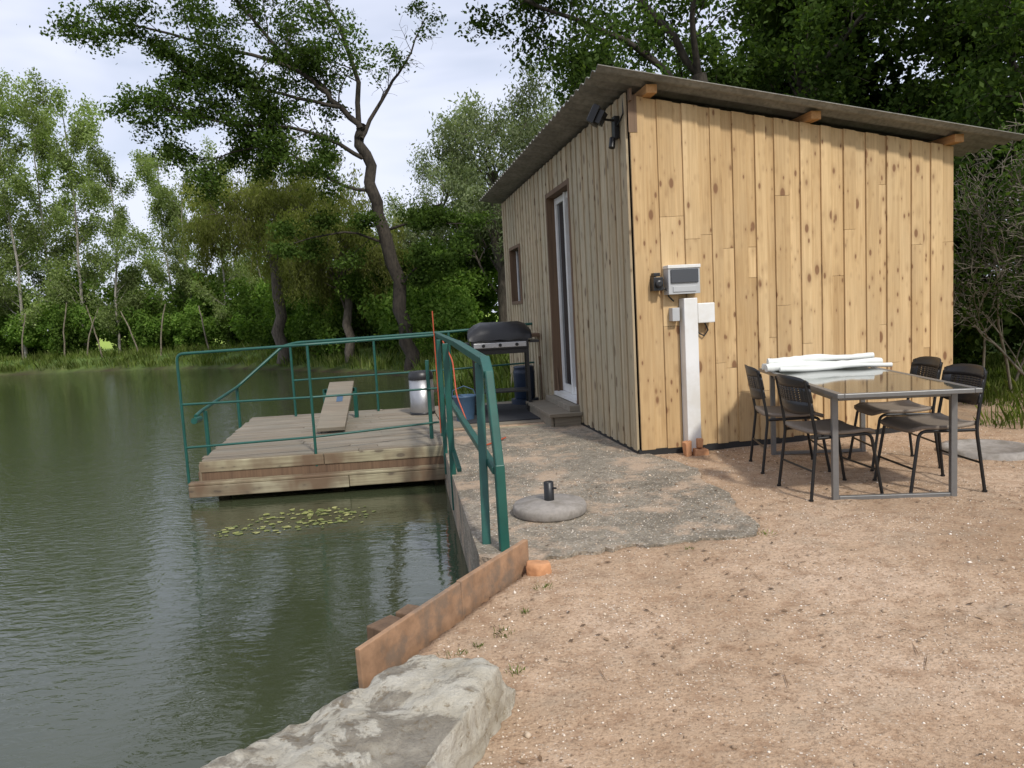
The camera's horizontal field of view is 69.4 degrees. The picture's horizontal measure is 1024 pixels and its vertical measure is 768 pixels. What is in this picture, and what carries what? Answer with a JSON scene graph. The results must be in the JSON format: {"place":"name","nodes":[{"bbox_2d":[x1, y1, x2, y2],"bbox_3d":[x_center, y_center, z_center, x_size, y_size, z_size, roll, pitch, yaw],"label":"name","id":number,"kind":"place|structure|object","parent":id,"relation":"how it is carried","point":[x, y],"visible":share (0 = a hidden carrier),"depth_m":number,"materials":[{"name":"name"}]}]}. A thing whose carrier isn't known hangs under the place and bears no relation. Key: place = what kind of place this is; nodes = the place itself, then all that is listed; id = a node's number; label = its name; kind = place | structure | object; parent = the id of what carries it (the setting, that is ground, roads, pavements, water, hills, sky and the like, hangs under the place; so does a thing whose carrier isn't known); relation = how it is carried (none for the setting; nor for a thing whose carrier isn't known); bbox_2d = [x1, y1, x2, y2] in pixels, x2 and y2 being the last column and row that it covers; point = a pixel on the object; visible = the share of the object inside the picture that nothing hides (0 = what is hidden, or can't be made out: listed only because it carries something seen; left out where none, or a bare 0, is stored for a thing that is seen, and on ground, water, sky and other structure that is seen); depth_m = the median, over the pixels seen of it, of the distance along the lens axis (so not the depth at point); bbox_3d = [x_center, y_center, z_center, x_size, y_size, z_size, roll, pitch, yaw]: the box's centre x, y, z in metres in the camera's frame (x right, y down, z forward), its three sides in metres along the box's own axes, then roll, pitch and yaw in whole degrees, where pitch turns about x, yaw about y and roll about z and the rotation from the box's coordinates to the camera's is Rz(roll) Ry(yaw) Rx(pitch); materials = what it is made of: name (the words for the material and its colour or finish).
{"place":"outdoors","nodes":[
{"label":"outdoors","id":0,"kind":"place"},
{"bbox_2d":[0,368,468,767],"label":"pond water","id":1,"kind":"structure","parent":0,"point":[150,617],"depth_m":5.44,"materials":[{"name":"green liquid"}]},
{"bbox_2d":[218,506,374,536],"bbox_3d":[-1.931,1.237,6.756,1.326,0.005,0.835,-3,6,0],"label":"floating pondweed","id":2,"kind":"object","parent":1,"relation":"on","point":[304,512],"visible":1,"depth_m":6.71,"materials":[{"name":"green plant"}]},
{"bbox_2d":[367,604,418,639],"bbox_3d":[-0.488,1.360,3.277,0.100,0.700,0.264,1,7,38],"label":"wooden stake","id":3,"kind":"object","parent":1,"relation":"in","point":[376,627],"visible":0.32,"depth_m":3.20,"materials":[{"name":"brown wood"}]},
{"bbox_2d":[188,401,546,497],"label":"wooden deck","id":4,"kind":"structure","parent":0,"point":[405,454],"depth_m":7.84,"materials":[{"name":"brown wood"}]},
{"bbox_2d":[317,381,358,431],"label":"wooden plank ramp","id":5,"kind":"structure","parent":4,"relation":"on","point":[334,414],"depth_m":9.69,"materials":[{"name":"beige wood"}]},
{"bbox_2d":[408,370,434,414],"bbox_3d":[-1.266,0.116,10.356,0.356,0.600,0.356,-3,6,0],"label":"steel trash bin","id":6,"kind":"object","parent":4,"relation":"on","point":[418,399],"visible":0.86,"depth_m":10.21,"materials":[{"name":"silver metal"}]},
{"bbox_2d":[452,386,475,421],"bbox_3d":[-0.608,0.244,9.468,0.322,0.451,0.310,-3,6,0],"label":"blue bucket","id":7,"kind":"object","parent":4,"relation":"on","point":[467,402],"visible":0.71,"depth_m":9.37,"materials":[{"name":"plastic"}]},
{"bbox_2d":[465,321,538,414],"bbox_3d":[-0.142,-0.232,10.012,1.020,1.227,0.542,-3,6,-3],"label":"gas barbecue","id":8,"kind":"object","parent":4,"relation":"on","point":[487,338],"visible":0.87,"depth_m":9.77,"materials":[{"name":"black metal"}]},
{"bbox_2d":[0,0,1018,330],"label":"sky","id":9,"kind":"structure","parent":0,"point":[453,64],"materials":[{"name":"white"}]},
{"bbox_2d":[0,313,1023,767],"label":"ground","id":10,"kind":"structure","parent":0,"point":[824,549],"depth_m":3.15,"materials":[{"name":"beige sand"}]},
{"bbox_2d":[0,159,28,321],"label":"birch tree","id":11,"kind":"object","parent":10,"relation":"on","point":[5,240],"visible":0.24,"depth_m":40.69,"materials":[{"name":"green plant"}]},
{"bbox_2d":[0,67,68,357],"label":"birch tree","id":12,"kind":"object","parent":10,"relation":"on","point":[17,255],"visible":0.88,"depth_m":38.76,"materials":[{"name":"green plant"}]},
{"bbox_2d":[0,76,85,304],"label":"birch tree","id":13,"kind":"object","parent":10,"relation":"on","point":[36,141],"visible":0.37,"depth_m":42.90,"materials":[{"name":"green plant"}]},
{"bbox_2d":[8,67,120,345],"bbox_3d":[-23.970,-8.858,39.599,4.807,15.673,5.610,2,7,40],"label":"birch tree","id":14,"kind":"object","parent":10,"relation":"on","point":[74,239],"visible":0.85,"depth_m":39.34,"materials":[{"name":"green plant"}]},
{"bbox_2d":[21,303,208,358],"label":"leaning saplings","id":15,"kind":"object","parent":10,"relation":"on","point":[97,337],"visible":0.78,"depth_m":36.83,"materials":[{"name":"brown plant"}]},
{"bbox_2d":[73,129,161,351],"bbox_3d":[-20.550,-6.933,38.134,3.842,11.622,4.517,-3,6,0],"label":"birch tree","id":16,"kind":"object","parent":10,"relation":"on","point":[119,231],"visible":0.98,"depth_m":37.72,"materials":[{"name":"green plant"}]},
{"bbox_2d":[127,133,200,316],"bbox_3d":[-18.800,-7.562,40.533,4.215,12.243,4.478,-4,6,-11],"label":"birch tree","id":17,"kind":"object","parent":10,"relation":"on","point":[148,169],"visible":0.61,"depth_m":39.65,"materials":[{"name":"green plant"}]},
{"bbox_2d":[149,167,213,345],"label":"birch tree","id":18,"kind":"object","parent":10,"relation":"on","point":[171,206],"visible":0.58,"depth_m":38.37,"materials":[{"name":"green plant"}]},
{"bbox_2d":[8,318,379,356],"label":"dark undergrowth","id":19,"kind":"object","parent":10,"relation":"on","point":[229,332],"visible":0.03,"depth_m":41.06,"materials":[{"name":"green plant"}]},
{"bbox_2d":[179,134,265,341],"bbox_3d":[-14.698,-6.843,37.311,3.582,10.962,3.372,-1,6,24],"label":"birch tree","id":20,"kind":"object","parent":10,"relation":"on","point":[216,306],"visible":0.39,"depth_m":37.18,"materials":[{"name":"green plant"}]},
{"bbox_2d":[0,268,485,360],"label":"bank shrubs","id":21,"kind":"object","parent":10,"relation":"on","point":[254,319],"visible":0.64,"depth_m":36.71,"materials":[{"name":"green plant"}]},
{"bbox_2d":[226,178,269,300],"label":"birch tree","id":22,"kind":"object","parent":10,"relation":"on","point":[249,278],"visible":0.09,"depth_m":37.24,"materials":[{"name":"green plant"}]},
{"bbox_2d":[0,229,498,353],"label":"distant trees","id":23,"kind":"object","parent":10,"relation":"on","point":[490,301],"visible":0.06,"depth_m":38.90,"materials":[{"name":"green plant"}]},
{"bbox_2d":[16,0,497,370],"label":"leaning alder tree","id":24,"kind":"object","parent":10,"relation":"on","point":[309,57],"visible":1,"depth_m":21.20,"materials":[{"name":"green plant"}]},
{"bbox_2d":[0,338,514,401],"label":"bank grass","id":25,"kind":"structure","parent":10,"relation":"on","point":[500,372],"depth_m":30.77,"materials":[{"name":"green plant"}]},
{"bbox_2d":[162,133,385,364],"bbox_3d":[-9.098,-5.332,29.117,9.856,9.153,8.065,-3,6,0],"label":"weeping willow tree","id":26,"kind":"object","parent":10,"relation":"on","point":[238,227],"visible":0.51,"depth_m":27.49,"materials":[{"name":"green plant"}]},
{"bbox_2d":[256,179,416,362],"bbox_3d":[-6.285,-3.989,26.266,5.807,6.590,7.096,-6,7,-30],"label":"weeping willow tree","id":27,"kind":"object","parent":10,"relation":"on","point":[312,281],"visible":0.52,"depth_m":25.27,"materials":[{"name":"green plant"}]},
{"bbox_2d":[175,322,533,551],"bbox_3d":[-1.726,0.305,7.718,4.284,1.550,7.021,-3,6,0],"label":"green railing","id":28,"kind":"object","parent":10,"relation":"on","point":[494,464],"visible":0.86,"depth_m":7.29,"materials":[{"name":"metal"}]},
{"bbox_2d":[432,311,440,432],"bbox_3d":[-0.874,-0.135,8.574,0.024,1.420,0.014,-3,6,0],"label":"orange marker pole","id":29,"kind":"object","parent":28,"relation":"attached to","point":[436,369],"visible":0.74,"depth_m":8.56,"materials":[{"name":"orange plastic"}]},
{"bbox_2d":[201,654,515,767],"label":"limestone block","id":30,"kind":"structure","parent":10,"relation":"on","point":[426,711],"depth_m":2.29,"materials":[{"name":"grey stone"}]},
{"bbox_2d":[329,203,497,354],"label":"willow shrubs","id":31,"kind":"object","parent":10,"relation":"on","point":[462,314],"visible":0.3,"depth_m":24.86,"materials":[{"name":"green plant"}]},
{"bbox_2d":[365,140,501,338],"bbox_3d":[-2.856,-5.715,30.741,6.422,9.417,5.802,-3,6,5],"label":"silver willow tree","id":32,"kind":"object","parent":10,"relation":"on","point":[410,237],"visible":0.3,"depth_m":30.17,"materials":[{"name":"green plant"}]},
{"bbox_2d":[355,539,528,688],"bbox_3d":[-0.248,1.243,3.511,0.030,0.640,1.356,0,7,31],"label":"retaining board","id":33,"kind":"object","parent":10,"relation":"on","point":[402,640],"visible":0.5,"depth_m":3.34,"materials":[{"name":"brown wood"}]},
{"bbox_2d":[411,84,557,321],"bbox_3d":[-0.418,-5.553,25.578,5.968,9.686,6.606,-5,6,-16],"label":"silver willow tree","id":34,"kind":"object","parent":10,"relation":"on","point":[459,127],"visible":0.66,"depth_m":24.12,"materials":[{"name":"green plant"}]},
{"bbox_2d":[491,48,567,175],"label":"silver willow tree","id":35,"kind":"object","parent":10,"relation":"on","point":[531,90],"visible":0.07,"depth_m":25.61,"materials":[{"name":"green plant"}]},
{"bbox_2d":[526,560,551,575],"bbox_3d":[0.142,0.994,3.951,0.137,0.105,0.129,-3,6,0],"label":"loose stone","id":36,"kind":"object","parent":10,"relation":"on","point":[538,567],"visible":0.69,"depth_m":3.91,"materials":[{"name":"orange stone"}]},
{"bbox_2d":[443,424,759,571],"bbox_3d":[0.498,1.171,6.556,2.003,0.916,4.727,-4,6,-8],"label":"concrete pad","id":37,"kind":"object","parent":10,"relation":"on","point":[467,517],"visible":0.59,"depth_m":5.40,"materials":[{"name":"grey concrete"}]},
{"bbox_2d":[442,341,505,444],"bbox_3d":[-0.533,0.083,7.848,0.721,1.080,0.550,0,6,25],"label":"orange hose","id":38,"kind":"object","parent":37,"relation":"on","point":[457,394],"visible":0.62,"depth_m":7.73,"materials":[{"name":"orange rubber"}]},
{"bbox_2d":[513,481,586,521],"bbox_3d":[0.253,0.767,5.022,0.500,0.214,0.500,-3,6,0],"label":"parasol base","id":39,"kind":"object","parent":37,"relation":"on","point":[549,505],"visible":1,"depth_m":4.91,"materials":[{"name":"concrete"}]},
{"bbox_2d":[437,529,775,676],"bbox_3d":[0.832,1.045,3.072,2.201,0.040,2.144,-5,6,-18],"label":"grass tuft","id":40,"kind":"object","parent":10,"relation":"on","point":[505,635],"visible":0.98,"depth_m":3.19,"materials":[{"name":"plant"}]},
{"bbox_2d":[454,0,775,109],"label":"overhanging oak tree","id":41,"kind":"object","parent":10,"relation":"on","point":[579,68],"visible":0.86,"depth_m":14.53,"materials":[{"name":"green plant"}]},
{"bbox_2d":[553,0,821,93],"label":"oak tree","id":42,"kind":"object","parent":10,"relation":"on","point":[683,9],"visible":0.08,"depth_m":18.18,"materials":[{"name":"green plant"}]},
{"bbox_2d":[425,429,1022,767],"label":"leaf litter","id":43,"kind":"object","parent":10,"relation":"on","point":[540,757],"visible":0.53,"depth_m":3.60,"materials":[{"name":"brown plant"}]},
{"bbox_2d":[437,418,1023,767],"bbox_3d":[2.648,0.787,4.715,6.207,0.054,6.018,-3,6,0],"label":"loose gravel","id":44,"kind":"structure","parent":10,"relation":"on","point":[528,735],"depth_m":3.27,"materials":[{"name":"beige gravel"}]},
{"bbox_2d":[479,64,1023,456],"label":"wooden cabin","id":45,"kind":"object","parent":10,"relation":"on","point":[679,253],"visible":0.94,"depth_m":6.95,"materials":[{"name":"beige wood"}]},
{"bbox_2d":[511,365,538,404],"bbox_3d":[0.181,0.014,10.756,0.400,0.565,0.400,-3,6,0],"label":"plastic barrel","id":46,"kind":"object","parent":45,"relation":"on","point":[519,381],"visible":0.79,"depth_m":10.63,"materials":[{"name":"blue plastic"}]},
{"bbox_2d":[509,178,578,403],"bbox_3d":[0.439,-1.243,10.582,0.180,2.620,3.970,-4,6,-10],"label":"door and window lining","id":47,"kind":"structure","parent":45,"relation":"in","point":[558,190],"depth_m":9.73,"materials":[{"name":"brown wood"}]},
{"bbox_2d":[556,367,559,390],"bbox_3d":[0.612,-0.253,9.849,0.150,1.226,0.284,-3,6,0],"label":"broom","id":48,"kind":"object","parent":45,"relation":"on","point":[557,374],"visible":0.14,"depth_m":9.82,"materials":[{"name":"brown wood"}]},
{"bbox_2d":[555,463,1016,690],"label":"fallen twigs","id":49,"kind":"object","parent":10,"relation":"on","point":[799,557],"visible":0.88,"depth_m":2.92,"materials":[{"name":"brown wood"}]},
{"bbox_2d":[745,364,830,473],"bbox_3d":[2.216,0.257,6.020,0.596,0.847,0.502,-2,6,7],"label":"stacking chair","id":50,"kind":"object","parent":10,"relation":"on","point":[755,382],"visible":0.89,"depth_m":5.85,"materials":[{"name":"black metal"}]},
{"bbox_2d":[775,374,883,501],"bbox_3d":[2.200,0.339,5.209,0.596,0.847,0.502,-4,6,-6],"label":"stacking chair","id":51,"kind":"object","parent":10,"relation":"on","point":[788,387],"visible":0.95,"depth_m":5.07,"materials":[{"name":"black metal"}]},
{"bbox_2d":[667,0,1021,266],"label":"oak tree","id":52,"kind":"object","parent":10,"relation":"on","point":[808,80],"visible":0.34,"depth_m":16.09,"materials":[{"name":"green plant"}]},
{"bbox_2d":[759,367,982,499],"bbox_3d":[2.609,0.316,5.700,0.880,0.755,2.020,-3,6,5],"label":"garden table","id":53,"kind":"object","parent":10,"relation":"on","point":[860,384],"visible":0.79,"depth_m":4.97,"materials":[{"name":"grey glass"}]},
{"bbox_2d":[762,352,892,371],"bbox_3d":[2.665,-0.193,6.351,1.034,0.140,0.365,-3,6,-2],"label":"folded parasol canvas","id":54,"kind":"object","parent":53,"relation":"on","point":[812,362],"visible":1,"depth_m":6.27,"materials":[{"name":"white fabric"}]},
{"bbox_2d":[730,0,1023,335],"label":"woodland foliage","id":55,"kind":"object","parent":10,"relation":"on","point":[775,18],"visible":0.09,"depth_m":19.18,"materials":[{"name":"green plant"}]},
{"bbox_2d":[847,356,942,470],"bbox_3d":[3.078,0.219,5.926,0.596,0.847,0.502,-3,6,5],"label":"stacking chair","id":56,"kind":"object","parent":10,"relation":"on","point":[929,366],"visible":0.68,"depth_m":5.89,"materials":[{"name":"black metal"}]},
{"bbox_2d":[872,364,987,492],"bbox_3d":[2.943,0.300,5.192,0.596,0.847,0.502,-3,6,-1],"label":"stacking chair","id":57,"kind":"object","parent":10,"relation":"on","point":[938,422],"visible":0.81,"depth_m":5.14,"materials":[{"name":"black metal"}]},
{"bbox_2d":[861,0,1023,242],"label":"oak tree","id":58,"kind":"object","parent":10,"relation":"on","point":[918,42],"visible":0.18,"depth_m":15.65,"materials":[{"name":"green plant"}]},
{"bbox_2d":[919,9,1023,181],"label":"oak tree","id":59,"kind":"object","parent":10,"relation":"on","point":[1011,54],"visible":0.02,"depth_m":19.10,"materials":[{"name":"green plant"}]},
{"bbox_2d":[924,0,1023,290],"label":"oak tree","id":60,"kind":"object","parent":10,"relation":"on","point":[1007,38],"visible":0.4,"depth_m":11.80,"materials":[{"name":"green plant"}]},
{"bbox_2d":[934,104,1023,364],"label":"hedge shrubs","id":61,"kind":"object","parent":10,"relation":"on","point":[966,343],"visible":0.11,"depth_m":10.12,"materials":[{"name":"green plant"}]},
{"bbox_2d":[941,439,1023,460],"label":"concrete slab","id":62,"kind":"object","parent":10,"relation":"on","point":[998,450],"visible":0.83,"depth_m":6.16,"materials":[{"name":"grey concrete"}]},
{"bbox_2d":[953,87,1023,392],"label":"bare twig shrub","id":63,"kind":"object","parent":10,"relation":"on","point":[1016,216],"visible":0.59,"depth_m":8.39,"materials":[{"name":"green plant"}]},
{"bbox_2d":[531,333,542,399],"bbox_3d":[0.468,-0.235,10.808,0.360,1.030,0.350,-3,6,0],"label":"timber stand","id":64,"kind":"object","parent":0,"point":[536,335],"visible":0.19,"depth_m":10.62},
{"bbox_2d":[955,349,1023,428],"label":"verge grass","id":65,"kind":"structure","parent":0,"point":[995,384],"depth_m":9.00,"materials":[{"name":"green plant"}]}
]}

